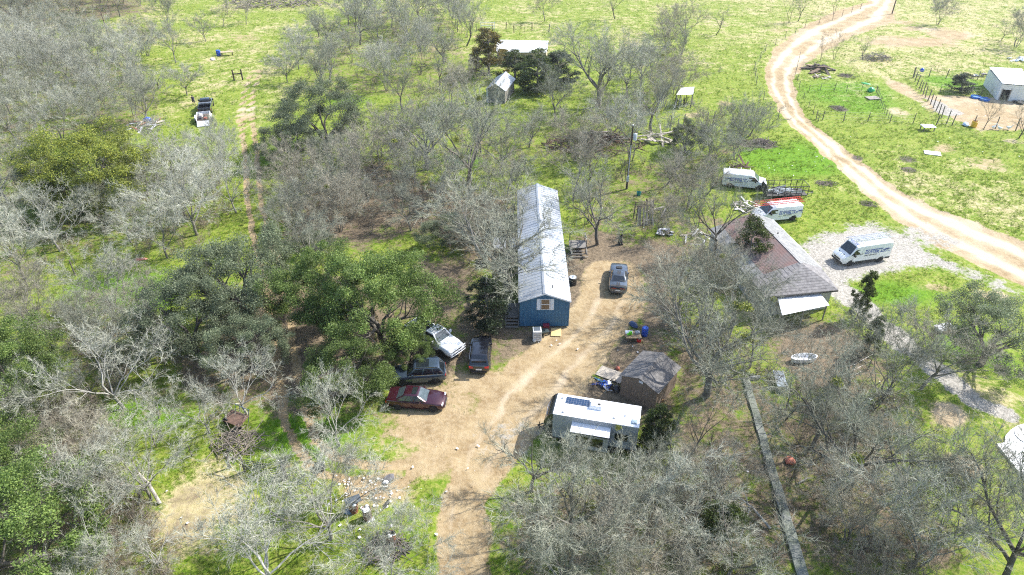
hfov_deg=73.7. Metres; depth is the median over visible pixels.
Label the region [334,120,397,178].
leafless tree
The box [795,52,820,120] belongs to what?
wire fence
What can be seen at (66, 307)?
leafless shrub tree
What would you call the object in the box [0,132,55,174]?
leafless shrub tree
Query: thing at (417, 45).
leafless tree
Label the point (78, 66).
leafless tree
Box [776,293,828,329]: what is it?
lean to
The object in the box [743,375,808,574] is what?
concrete walkway
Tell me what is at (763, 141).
brush heap
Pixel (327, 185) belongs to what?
leafless shrub tree
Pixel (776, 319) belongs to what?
leafless tree
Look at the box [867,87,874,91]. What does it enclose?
green barrel tub
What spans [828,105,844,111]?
brush heap
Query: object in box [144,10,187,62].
leafless tree
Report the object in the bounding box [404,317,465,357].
pickup truck
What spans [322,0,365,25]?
leafless tree
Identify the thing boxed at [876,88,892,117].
wire fence
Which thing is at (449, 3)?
leafless tree
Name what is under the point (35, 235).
leafless tree
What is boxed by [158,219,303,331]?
live oak
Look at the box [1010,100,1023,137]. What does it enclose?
leafless tree
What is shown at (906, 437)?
leafless tree
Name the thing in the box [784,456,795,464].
terracotta pot
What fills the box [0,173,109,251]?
leafless tree
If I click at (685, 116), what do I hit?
wire fence
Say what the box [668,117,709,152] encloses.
live oak
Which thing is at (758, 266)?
leafless tree
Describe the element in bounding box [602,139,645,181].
leafless tree
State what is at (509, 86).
plank shed
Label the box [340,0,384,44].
leafless tree
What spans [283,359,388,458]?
leafless tree
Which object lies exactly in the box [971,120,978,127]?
yellow bucket
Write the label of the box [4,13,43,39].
leafless tree
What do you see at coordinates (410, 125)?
leafless tree
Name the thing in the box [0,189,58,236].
leafless tree
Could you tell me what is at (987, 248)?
dirt road
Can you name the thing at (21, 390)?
leafless tree
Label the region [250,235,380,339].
live oak
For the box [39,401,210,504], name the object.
leafless tree
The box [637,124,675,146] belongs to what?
pole heap
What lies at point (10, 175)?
leafless tree
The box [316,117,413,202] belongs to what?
leafless tree
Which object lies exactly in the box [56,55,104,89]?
leafless tree
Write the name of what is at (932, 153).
white sheet board
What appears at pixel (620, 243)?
charred stump
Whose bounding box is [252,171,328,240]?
leafless tree
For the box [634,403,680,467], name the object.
cedar tree
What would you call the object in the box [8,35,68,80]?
leafless shrub tree
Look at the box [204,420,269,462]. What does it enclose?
brush heap
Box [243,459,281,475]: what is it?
tube gate
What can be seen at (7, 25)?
leafless tree
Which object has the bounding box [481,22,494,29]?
white gate
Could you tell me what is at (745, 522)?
fallen trunk
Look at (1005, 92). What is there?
doorway
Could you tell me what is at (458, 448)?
litter
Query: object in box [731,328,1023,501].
leafless tree
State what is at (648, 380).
storage shed
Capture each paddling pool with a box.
[970,94,980,98]
[979,97,989,101]
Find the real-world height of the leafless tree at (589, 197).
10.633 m
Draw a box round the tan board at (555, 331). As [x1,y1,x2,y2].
[551,328,560,335]
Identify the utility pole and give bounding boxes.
[626,124,636,189]
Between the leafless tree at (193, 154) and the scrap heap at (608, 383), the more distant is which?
the leafless tree at (193, 154)
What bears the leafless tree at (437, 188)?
on the ground at (428, 438)
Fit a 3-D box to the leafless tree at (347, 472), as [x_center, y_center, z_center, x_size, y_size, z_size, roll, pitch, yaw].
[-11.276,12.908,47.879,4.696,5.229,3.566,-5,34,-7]
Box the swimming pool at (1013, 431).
[996,424,1023,470]
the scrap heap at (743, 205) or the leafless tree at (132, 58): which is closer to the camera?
the scrap heap at (743, 205)
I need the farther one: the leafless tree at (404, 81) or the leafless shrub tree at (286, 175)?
the leafless tree at (404, 81)
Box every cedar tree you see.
[460,275,511,335]
[468,27,510,74]
[493,48,528,79]
[514,46,560,94]
[539,50,582,86]
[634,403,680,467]
[682,496,750,569]
[723,214,773,267]
[848,270,879,320]
[854,315,886,353]
[944,72,977,92]
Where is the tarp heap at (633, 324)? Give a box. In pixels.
[629,321,637,327]
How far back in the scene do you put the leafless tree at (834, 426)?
50.14 m
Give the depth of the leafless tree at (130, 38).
129.01 m
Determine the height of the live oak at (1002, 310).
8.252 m
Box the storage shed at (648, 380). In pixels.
[619,350,680,408]
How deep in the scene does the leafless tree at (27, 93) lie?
107.99 m
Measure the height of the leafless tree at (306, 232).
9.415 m
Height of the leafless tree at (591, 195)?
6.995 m
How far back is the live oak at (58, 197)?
81.46 m
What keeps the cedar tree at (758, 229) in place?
on the ground at (428, 438)
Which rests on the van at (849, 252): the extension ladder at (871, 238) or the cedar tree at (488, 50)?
the extension ladder at (871, 238)
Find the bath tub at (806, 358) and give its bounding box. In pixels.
[791,353,817,363]
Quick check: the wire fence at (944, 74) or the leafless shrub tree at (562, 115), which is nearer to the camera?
the leafless shrub tree at (562, 115)
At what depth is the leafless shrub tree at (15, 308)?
62.39 m
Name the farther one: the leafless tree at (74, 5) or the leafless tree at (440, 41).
the leafless tree at (74, 5)
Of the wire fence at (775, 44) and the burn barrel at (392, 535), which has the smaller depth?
the burn barrel at (392, 535)
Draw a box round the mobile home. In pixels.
[517,183,570,326]
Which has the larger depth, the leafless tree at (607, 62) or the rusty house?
the leafless tree at (607, 62)
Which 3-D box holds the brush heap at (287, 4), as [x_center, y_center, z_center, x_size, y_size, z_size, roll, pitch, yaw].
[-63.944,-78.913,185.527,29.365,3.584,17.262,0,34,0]
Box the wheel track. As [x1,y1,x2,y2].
[233,69,422,488]
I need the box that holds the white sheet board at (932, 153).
[924,150,940,155]
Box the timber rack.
[633,199,654,226]
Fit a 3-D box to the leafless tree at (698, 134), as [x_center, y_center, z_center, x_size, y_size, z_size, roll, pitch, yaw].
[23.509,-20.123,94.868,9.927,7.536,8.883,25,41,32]
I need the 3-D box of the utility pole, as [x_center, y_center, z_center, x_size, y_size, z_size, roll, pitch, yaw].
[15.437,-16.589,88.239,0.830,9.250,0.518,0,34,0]
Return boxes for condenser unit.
[569,275,576,285]
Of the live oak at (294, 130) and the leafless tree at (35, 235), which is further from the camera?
the live oak at (294, 130)
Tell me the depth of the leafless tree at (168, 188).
81.30 m
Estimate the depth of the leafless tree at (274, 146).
89.09 m
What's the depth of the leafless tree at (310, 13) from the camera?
155.06 m
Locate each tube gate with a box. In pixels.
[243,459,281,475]
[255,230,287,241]
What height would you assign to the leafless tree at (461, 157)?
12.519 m
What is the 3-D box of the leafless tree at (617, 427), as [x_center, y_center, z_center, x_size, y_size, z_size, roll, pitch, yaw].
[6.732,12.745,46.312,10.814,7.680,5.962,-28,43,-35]
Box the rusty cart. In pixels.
[222,404,248,431]
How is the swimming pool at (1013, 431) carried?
on the ground at (428, 438)
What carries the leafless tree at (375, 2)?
on the ground at (428, 438)
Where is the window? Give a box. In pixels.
[541,299,549,309]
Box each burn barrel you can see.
[350,503,357,514]
[362,504,370,520]
[386,530,395,546]
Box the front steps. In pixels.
[505,297,518,327]
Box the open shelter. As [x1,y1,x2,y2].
[673,87,693,107]
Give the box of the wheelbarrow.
[541,328,550,334]
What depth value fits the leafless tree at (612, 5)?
169.05 m
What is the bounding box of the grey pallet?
[865,96,880,99]
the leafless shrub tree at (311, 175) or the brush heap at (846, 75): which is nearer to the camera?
the leafless shrub tree at (311, 175)
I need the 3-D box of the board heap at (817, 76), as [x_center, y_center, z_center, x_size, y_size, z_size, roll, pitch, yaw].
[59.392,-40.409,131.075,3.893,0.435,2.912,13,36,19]
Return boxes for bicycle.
[588,381,605,385]
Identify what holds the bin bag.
on the ground at (428, 438)
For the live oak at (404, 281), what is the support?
on the ground at (428, 438)
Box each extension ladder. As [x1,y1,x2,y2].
[754,196,800,202]
[754,199,804,206]
[846,232,889,239]
[855,235,892,241]
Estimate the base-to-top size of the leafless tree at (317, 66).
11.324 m
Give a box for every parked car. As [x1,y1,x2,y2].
[385,385,446,411]
[393,357,445,385]
[468,335,491,372]
[608,263,628,293]
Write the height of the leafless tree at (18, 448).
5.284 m
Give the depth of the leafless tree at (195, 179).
77.30 m
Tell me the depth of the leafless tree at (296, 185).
80.80 m
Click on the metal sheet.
(353, 498)
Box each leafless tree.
[0,0,50,27]
[0,1,46,23]
[0,5,38,36]
[0,14,39,64]
[0,15,27,58]
[0,18,69,74]
[0,26,14,74]
[0,37,36,80]
[0,38,22,97]
[0,69,27,113]
[0,81,53,126]
[0,83,90,138]
[0,89,41,139]
[0,109,56,148]
[0,127,43,201]
[0,155,35,226]
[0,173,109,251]
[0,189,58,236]
[0,195,61,276]
[0,303,195,431]
[0,350,72,429]
[0,428,166,574]
[0,437,72,495]
[2,46,41,92]
[3,19,59,66]
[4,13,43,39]
[6,528,145,574]
[7,0,72,35]
[7,156,84,203]
[14,56,70,94]
[15,25,49,42]
[17,68,84,115]
[30,34,82,83]
[33,239,151,328]
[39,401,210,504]
[45,25,87,62]
[47,31,95,64]
[48,357,122,401]
[52,39,121,94]
[54,25,98,60]
[54,74,116,121]
[55,0,95,15]
[55,20,124,68]
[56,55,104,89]
[60,60,114,108]
[66,164,141,223]
[71,13,141,54]
[76,261,169,329]
[79,186,152,242]
[83,60,151,118]
[88,130,161,168]
[90,19,165,68]
[90,26,151,65]
[93,35,142,75]
[97,68,173,123]
[98,137,168,192]
[103,178,201,258]
[106,137,241,238]
[109,154,186,208]
[110,506,189,574]
[113,0,139,16]
[113,374,191,422]
[119,58,152,101]
[126,112,194,157]
[138,130,199,172]
[139,442,390,574]
[142,61,170,88]
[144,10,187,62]
[144,370,246,444]
[149,174,200,216]
[154,58,207,95]
[172,145,229,195]
[178,334,299,428]
[180,9,218,41]
[180,121,245,183]
[180,143,262,212]
[196,112,241,159]
[209,3,233,25]
[209,421,414,569]
[227,0,255,24]
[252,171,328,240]
[253,132,317,183]
[259,48,305,82]
[263,176,329,224]
[263,209,341,268]
[275,17,316,50]
[275,31,315,68]
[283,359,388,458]
[289,29,348,82]
[291,125,356,168]
[297,35,342,95]
[299,5,329,36]
[304,12,344,38]
[304,490,469,574]
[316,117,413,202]
[316,436,383,494]
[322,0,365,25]
[328,24,362,62]
[329,0,375,31]
[331,177,390,216]
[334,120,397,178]
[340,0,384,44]
[349,39,419,90]
[354,34,408,75]
[355,2,391,35]
[361,0,400,22]
[362,155,417,206]
[363,18,395,45]
[366,0,402,24]
[366,174,447,230]
[368,94,477,169]
[379,124,424,163]
[380,61,416,108]
[384,20,436,74]
[387,130,439,187]
[389,0,437,28]
[389,76,443,114]
[391,3,417,34]
[394,94,463,149]
[398,0,442,15]
[398,13,442,51]
[409,144,469,193]
[411,168,589,303]
[414,71,518,195]
[417,26,461,63]
[418,58,468,114]
[421,3,450,35]
[425,0,468,27]
[428,168,471,209]
[429,49,453,88]
[434,129,516,223]
[438,0,470,18]
[443,0,491,36]
[448,0,483,45]
[456,85,519,152]
[456,180,521,231]
[465,116,534,171]
[472,416,606,492]
[476,146,531,195]
[478,425,691,559]
[482,480,656,574]
[498,101,553,147]
[526,0,562,20]
[531,59,587,121]
[532,126,612,200]
[539,16,651,105]
[546,153,641,245]
[555,171,616,222]
[557,424,682,541]
[575,135,619,180]
[578,83,693,159]
[588,38,669,97]
[591,441,767,574]
[602,0,623,18]
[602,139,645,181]
[614,32,678,74]
[619,245,813,417]
[628,64,683,131]
[639,35,678,73]
[647,413,698,512]
[648,143,707,184]
[649,107,716,167]
[650,440,826,574]
[658,0,710,43]
[666,27,690,51]
[668,187,719,227]
[668,241,742,346]
[671,164,773,255]
[674,382,754,453]
[695,240,801,321]
[698,146,741,194]
[710,7,732,34]
[727,99,765,146]
[729,269,818,366]
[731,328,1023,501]
[732,320,873,418]
[735,97,788,135]
[771,358,899,450]
[783,0,802,22]
[794,0,811,20]
[805,330,940,437]
[806,410,1023,574]
[810,518,917,574]
[819,36,836,60]
[824,29,854,58]
[827,296,895,384]
[845,392,984,510]
[854,36,873,58]
[890,293,1023,389]
[896,397,1023,574]
[975,86,1009,129]
[995,19,1016,39]
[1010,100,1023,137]
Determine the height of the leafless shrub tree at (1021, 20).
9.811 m
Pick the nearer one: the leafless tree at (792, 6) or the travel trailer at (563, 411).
the travel trailer at (563, 411)
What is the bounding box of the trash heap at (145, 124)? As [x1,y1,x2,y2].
[127,118,163,132]
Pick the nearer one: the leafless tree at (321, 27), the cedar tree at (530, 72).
the cedar tree at (530, 72)
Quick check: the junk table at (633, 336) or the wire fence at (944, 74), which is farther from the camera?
the wire fence at (944, 74)
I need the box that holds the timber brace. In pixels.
[231,69,242,80]
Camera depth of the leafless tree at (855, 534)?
41.35 m
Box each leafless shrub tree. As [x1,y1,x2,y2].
[0,68,32,122]
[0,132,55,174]
[0,242,52,312]
[0,274,89,335]
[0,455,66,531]
[1,0,25,12]
[2,389,87,464]
[2,394,141,512]
[6,281,121,357]
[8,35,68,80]
[44,5,108,49]
[47,14,89,40]
[60,84,128,134]
[61,278,168,358]
[84,0,107,10]
[118,11,173,55]
[139,0,181,27]
[233,153,310,210]
[270,143,331,194]
[284,159,374,231]
[295,153,374,206]
[303,138,377,183]
[326,100,404,156]
[329,123,376,154]
[372,26,409,61]
[441,196,532,261]
[442,54,493,101]
[458,142,545,215]
[538,98,616,161]
[555,462,745,574]
[584,83,650,141]
[625,58,691,106]
[626,182,686,233]
[634,237,744,327]
[636,16,692,51]
[639,214,752,297]
[649,44,723,93]
[649,144,743,208]
[653,2,688,34]
[671,426,797,527]
[679,98,739,149]
[686,115,767,165]
[716,87,793,159]
[782,427,942,560]
[817,292,967,397]
[913,431,1023,563]
[929,0,966,24]
[1001,7,1023,46]
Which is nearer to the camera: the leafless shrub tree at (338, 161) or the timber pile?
the leafless shrub tree at (338, 161)
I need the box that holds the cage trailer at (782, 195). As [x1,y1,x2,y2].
[761,179,812,199]
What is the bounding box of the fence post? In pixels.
[239,455,245,471]
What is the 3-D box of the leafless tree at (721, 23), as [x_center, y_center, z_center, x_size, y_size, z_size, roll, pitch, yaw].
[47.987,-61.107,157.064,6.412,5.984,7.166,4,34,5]
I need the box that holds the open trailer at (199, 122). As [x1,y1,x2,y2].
[194,111,212,126]
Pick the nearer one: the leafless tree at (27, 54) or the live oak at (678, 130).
the live oak at (678, 130)
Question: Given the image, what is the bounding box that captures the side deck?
[569,233,587,254]
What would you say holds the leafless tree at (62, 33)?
on the ground at (428, 438)
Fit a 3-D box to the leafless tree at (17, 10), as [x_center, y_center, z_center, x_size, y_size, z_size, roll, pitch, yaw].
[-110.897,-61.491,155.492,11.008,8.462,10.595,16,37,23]
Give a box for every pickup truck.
[197,97,213,112]
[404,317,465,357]
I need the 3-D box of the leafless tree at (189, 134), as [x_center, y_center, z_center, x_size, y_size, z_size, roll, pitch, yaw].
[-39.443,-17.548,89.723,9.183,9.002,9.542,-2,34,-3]
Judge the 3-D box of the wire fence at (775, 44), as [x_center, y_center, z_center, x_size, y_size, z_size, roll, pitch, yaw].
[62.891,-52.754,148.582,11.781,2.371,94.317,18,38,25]
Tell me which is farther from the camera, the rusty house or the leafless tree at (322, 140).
the leafless tree at (322, 140)
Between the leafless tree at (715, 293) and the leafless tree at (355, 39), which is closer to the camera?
the leafless tree at (715, 293)
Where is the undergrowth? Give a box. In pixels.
[0,0,957,574]
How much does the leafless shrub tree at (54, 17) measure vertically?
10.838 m
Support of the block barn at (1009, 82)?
on the ground at (428, 438)
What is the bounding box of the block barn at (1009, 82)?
[983,67,1023,100]
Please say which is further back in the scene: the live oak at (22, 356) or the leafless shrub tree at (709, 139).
the leafless shrub tree at (709, 139)
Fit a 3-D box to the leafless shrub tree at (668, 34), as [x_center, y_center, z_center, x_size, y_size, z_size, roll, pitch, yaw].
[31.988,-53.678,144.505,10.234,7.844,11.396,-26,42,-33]
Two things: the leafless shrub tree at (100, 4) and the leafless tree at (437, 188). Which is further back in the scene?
the leafless shrub tree at (100, 4)
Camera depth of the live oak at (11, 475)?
41.73 m
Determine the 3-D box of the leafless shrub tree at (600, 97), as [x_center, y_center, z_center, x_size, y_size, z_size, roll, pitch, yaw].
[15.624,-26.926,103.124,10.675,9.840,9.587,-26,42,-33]
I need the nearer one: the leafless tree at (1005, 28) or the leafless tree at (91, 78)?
the leafless tree at (91, 78)
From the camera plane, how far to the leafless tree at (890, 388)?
51.83 m
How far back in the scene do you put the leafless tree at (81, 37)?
138.26 m
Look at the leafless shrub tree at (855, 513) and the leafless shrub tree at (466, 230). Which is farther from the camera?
the leafless shrub tree at (466, 230)
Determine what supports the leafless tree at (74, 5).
on the ground at (428, 438)
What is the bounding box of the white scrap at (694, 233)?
[680,229,709,244]
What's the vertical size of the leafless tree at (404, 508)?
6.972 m
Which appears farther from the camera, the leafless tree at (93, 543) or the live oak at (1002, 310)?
the live oak at (1002, 310)
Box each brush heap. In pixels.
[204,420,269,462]
[223,0,329,8]
[360,526,412,569]
[540,123,647,158]
[745,136,780,149]
[813,179,838,187]
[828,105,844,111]
[835,72,857,77]
[858,51,893,61]
[863,201,878,206]
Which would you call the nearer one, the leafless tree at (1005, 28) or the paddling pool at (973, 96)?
the paddling pool at (973, 96)
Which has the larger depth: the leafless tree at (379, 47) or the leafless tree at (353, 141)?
the leafless tree at (379, 47)
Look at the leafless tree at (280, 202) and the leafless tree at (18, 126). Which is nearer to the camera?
the leafless tree at (280, 202)
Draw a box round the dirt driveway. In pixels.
[435,260,646,574]
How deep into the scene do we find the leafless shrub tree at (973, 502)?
43.63 m
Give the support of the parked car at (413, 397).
on the ground at (428, 438)
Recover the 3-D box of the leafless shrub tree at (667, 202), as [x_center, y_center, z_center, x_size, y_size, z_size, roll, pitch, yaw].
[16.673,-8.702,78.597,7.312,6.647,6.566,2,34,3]
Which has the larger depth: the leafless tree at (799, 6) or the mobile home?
the leafless tree at (799, 6)
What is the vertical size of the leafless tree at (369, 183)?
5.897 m
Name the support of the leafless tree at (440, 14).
on the ground at (428, 438)
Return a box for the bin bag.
[612,385,620,392]
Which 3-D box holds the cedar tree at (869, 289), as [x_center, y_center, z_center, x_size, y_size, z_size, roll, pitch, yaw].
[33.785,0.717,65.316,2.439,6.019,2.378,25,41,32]
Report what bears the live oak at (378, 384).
on the ground at (428, 438)
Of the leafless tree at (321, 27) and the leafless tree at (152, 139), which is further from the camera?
the leafless tree at (321, 27)
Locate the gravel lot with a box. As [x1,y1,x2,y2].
[798,99,1022,420]
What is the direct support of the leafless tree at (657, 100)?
on the ground at (428, 438)
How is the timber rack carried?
on the ground at (428, 438)
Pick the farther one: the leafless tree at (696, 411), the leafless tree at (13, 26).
the leafless tree at (13, 26)
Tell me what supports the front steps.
on the ground at (428, 438)
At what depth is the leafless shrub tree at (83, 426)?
48.84 m
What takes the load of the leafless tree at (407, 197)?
on the ground at (428, 438)
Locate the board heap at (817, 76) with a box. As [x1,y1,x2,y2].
[812,74,830,79]
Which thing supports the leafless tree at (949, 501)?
on the ground at (428, 438)
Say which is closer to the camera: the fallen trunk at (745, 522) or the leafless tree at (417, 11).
the fallen trunk at (745, 522)
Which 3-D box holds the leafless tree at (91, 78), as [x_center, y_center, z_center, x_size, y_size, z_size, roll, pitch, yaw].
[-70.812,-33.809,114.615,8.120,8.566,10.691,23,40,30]
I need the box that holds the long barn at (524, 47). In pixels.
[496,40,547,64]
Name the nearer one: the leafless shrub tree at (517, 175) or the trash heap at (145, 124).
the leafless shrub tree at (517, 175)
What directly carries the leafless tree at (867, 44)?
on the ground at (428, 438)
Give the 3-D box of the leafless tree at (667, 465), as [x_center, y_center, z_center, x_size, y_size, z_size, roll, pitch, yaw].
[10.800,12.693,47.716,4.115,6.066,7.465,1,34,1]
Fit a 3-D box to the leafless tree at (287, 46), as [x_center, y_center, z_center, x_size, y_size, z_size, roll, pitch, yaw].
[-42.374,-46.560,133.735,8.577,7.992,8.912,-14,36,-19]
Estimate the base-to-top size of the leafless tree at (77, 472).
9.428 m
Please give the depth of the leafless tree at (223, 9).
163.13 m
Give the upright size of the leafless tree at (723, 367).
12.036 m
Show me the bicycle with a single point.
(593, 384)
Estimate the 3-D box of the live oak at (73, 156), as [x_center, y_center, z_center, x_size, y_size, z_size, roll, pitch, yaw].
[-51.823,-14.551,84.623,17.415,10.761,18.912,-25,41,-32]
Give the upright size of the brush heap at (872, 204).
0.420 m
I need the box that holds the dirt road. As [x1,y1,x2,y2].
[763,0,1023,287]
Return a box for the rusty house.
[709,212,837,315]
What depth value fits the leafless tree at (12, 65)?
118.88 m
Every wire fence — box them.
[457,22,550,31]
[669,111,715,130]
[754,5,861,117]
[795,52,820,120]
[808,83,877,92]
[816,109,916,123]
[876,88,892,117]
[913,67,951,123]
[914,67,983,79]
[936,114,1020,130]
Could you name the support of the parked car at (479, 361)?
on the ground at (428, 438)
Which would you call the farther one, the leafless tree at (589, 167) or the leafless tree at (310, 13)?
the leafless tree at (310, 13)
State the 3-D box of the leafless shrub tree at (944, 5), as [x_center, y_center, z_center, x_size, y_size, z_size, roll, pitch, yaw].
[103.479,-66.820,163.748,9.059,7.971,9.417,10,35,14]
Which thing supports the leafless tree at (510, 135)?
on the ground at (428, 438)
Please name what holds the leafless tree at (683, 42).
on the ground at (428, 438)
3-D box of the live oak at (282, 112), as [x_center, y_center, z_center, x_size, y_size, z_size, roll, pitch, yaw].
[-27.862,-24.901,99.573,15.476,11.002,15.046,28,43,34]
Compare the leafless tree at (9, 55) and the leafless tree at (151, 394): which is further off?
the leafless tree at (9, 55)
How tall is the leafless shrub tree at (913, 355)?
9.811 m
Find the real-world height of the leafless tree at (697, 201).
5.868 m
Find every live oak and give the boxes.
[0,115,170,214]
[0,310,66,426]
[0,326,71,402]
[0,412,65,549]
[0,444,115,574]
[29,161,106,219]
[110,264,256,365]
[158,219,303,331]
[194,300,295,376]
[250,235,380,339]
[251,119,320,163]
[266,77,364,154]
[292,320,399,419]
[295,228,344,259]
[302,247,466,360]
[379,328,440,370]
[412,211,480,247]
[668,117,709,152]
[933,279,1023,380]
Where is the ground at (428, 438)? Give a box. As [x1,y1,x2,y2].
[0,0,1023,574]
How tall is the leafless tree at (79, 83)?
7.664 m
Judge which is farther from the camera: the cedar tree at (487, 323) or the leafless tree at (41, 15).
the leafless tree at (41, 15)
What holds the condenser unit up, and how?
on the ground at (428, 438)
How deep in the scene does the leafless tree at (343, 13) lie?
158.79 m
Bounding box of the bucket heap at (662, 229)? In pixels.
[656,228,672,235]
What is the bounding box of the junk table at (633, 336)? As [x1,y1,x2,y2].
[624,331,641,342]
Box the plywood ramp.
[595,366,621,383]
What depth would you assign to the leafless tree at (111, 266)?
65.18 m
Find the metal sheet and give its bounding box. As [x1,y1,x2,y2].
[344,494,360,505]
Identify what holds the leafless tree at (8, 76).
on the ground at (428, 438)
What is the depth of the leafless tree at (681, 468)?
43.05 m
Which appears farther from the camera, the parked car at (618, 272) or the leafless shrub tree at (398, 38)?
the leafless shrub tree at (398, 38)
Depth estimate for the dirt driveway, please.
57.96 m
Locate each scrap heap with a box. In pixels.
[599,380,613,389]
[732,197,759,213]
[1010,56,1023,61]
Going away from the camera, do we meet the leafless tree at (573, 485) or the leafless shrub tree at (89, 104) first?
the leafless tree at (573, 485)
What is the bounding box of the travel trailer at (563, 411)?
[538,393,641,453]
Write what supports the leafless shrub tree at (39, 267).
on the ground at (428, 438)
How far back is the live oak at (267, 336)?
57.80 m
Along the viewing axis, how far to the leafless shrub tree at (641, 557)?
40.41 m
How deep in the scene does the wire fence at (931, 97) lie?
119.03 m
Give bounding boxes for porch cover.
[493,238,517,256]
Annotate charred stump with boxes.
[618,234,622,245]
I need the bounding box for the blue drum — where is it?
[641,326,648,336]
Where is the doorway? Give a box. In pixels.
[1001,84,1010,99]
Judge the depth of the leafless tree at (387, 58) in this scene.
122.59 m
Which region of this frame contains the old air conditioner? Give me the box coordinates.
[532,327,541,340]
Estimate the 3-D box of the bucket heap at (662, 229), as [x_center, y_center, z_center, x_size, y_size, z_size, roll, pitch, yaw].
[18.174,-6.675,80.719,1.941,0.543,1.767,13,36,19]
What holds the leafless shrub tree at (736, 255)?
on the ground at (428, 438)
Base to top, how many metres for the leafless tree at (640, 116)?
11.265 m
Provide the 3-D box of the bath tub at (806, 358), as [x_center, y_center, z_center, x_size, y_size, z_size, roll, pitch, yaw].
[26.296,6.410,61.577,2.508,0.500,0.990,-4,34,-6]
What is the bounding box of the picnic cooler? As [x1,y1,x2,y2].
[543,323,548,328]
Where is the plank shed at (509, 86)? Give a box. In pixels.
[485,72,514,103]
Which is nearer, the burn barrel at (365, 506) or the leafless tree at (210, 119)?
the burn barrel at (365, 506)
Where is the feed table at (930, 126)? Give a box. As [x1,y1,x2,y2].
[920,124,936,131]
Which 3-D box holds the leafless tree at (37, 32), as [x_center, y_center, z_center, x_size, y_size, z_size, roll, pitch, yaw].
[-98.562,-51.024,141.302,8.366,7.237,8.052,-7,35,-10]
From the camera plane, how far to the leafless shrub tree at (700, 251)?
63.75 m
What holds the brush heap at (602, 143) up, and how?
on the ground at (428, 438)
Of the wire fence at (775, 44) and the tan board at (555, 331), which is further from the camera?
the wire fence at (775, 44)
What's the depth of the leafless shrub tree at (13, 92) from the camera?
108.24 m
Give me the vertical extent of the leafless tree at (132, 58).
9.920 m
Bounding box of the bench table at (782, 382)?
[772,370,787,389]
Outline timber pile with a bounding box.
[799,63,835,74]
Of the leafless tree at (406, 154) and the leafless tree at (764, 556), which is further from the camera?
the leafless tree at (406, 154)
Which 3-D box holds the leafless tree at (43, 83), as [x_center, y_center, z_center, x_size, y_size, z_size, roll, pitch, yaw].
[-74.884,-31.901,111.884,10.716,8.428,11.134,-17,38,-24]
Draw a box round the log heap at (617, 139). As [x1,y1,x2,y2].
[565,131,628,142]
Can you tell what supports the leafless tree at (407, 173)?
on the ground at (428, 438)
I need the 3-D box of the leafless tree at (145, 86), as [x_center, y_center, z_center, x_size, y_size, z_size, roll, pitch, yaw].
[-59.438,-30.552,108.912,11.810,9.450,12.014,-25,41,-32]
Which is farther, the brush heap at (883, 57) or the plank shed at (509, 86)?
the brush heap at (883, 57)
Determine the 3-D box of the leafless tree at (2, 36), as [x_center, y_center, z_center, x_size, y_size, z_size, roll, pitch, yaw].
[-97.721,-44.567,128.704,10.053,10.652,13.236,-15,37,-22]
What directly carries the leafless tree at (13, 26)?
on the ground at (428, 438)
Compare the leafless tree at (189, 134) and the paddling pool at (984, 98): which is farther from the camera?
the paddling pool at (984, 98)
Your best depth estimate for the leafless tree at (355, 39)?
136.67 m
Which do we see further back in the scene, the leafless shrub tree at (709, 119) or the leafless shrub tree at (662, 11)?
the leafless shrub tree at (662, 11)
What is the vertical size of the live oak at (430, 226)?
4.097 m
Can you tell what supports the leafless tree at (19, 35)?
on the ground at (428, 438)
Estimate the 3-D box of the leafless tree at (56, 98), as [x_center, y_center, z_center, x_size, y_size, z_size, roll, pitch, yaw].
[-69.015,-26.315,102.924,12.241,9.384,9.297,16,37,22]
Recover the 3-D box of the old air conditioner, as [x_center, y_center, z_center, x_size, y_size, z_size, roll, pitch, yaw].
[2.361,4.366,64.232,0.800,1.140,0.855,-2,34,-2]
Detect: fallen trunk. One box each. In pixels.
[137,471,161,503]
[650,481,694,530]
[733,484,770,528]
[738,499,753,543]
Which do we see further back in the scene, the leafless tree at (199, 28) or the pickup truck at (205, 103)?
the leafless tree at (199, 28)
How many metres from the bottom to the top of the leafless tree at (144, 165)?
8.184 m
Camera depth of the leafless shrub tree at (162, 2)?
159.26 m
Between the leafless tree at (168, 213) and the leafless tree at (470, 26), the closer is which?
the leafless tree at (168, 213)
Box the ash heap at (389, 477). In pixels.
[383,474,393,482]
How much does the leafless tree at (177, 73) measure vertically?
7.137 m
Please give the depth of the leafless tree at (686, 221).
72.88 m
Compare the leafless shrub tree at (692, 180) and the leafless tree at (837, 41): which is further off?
the leafless tree at (837, 41)
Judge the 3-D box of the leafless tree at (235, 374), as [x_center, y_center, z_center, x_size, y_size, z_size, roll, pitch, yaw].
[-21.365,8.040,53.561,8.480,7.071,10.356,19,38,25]
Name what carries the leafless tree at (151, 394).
on the ground at (428, 438)
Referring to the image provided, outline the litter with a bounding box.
[166,102,985,537]

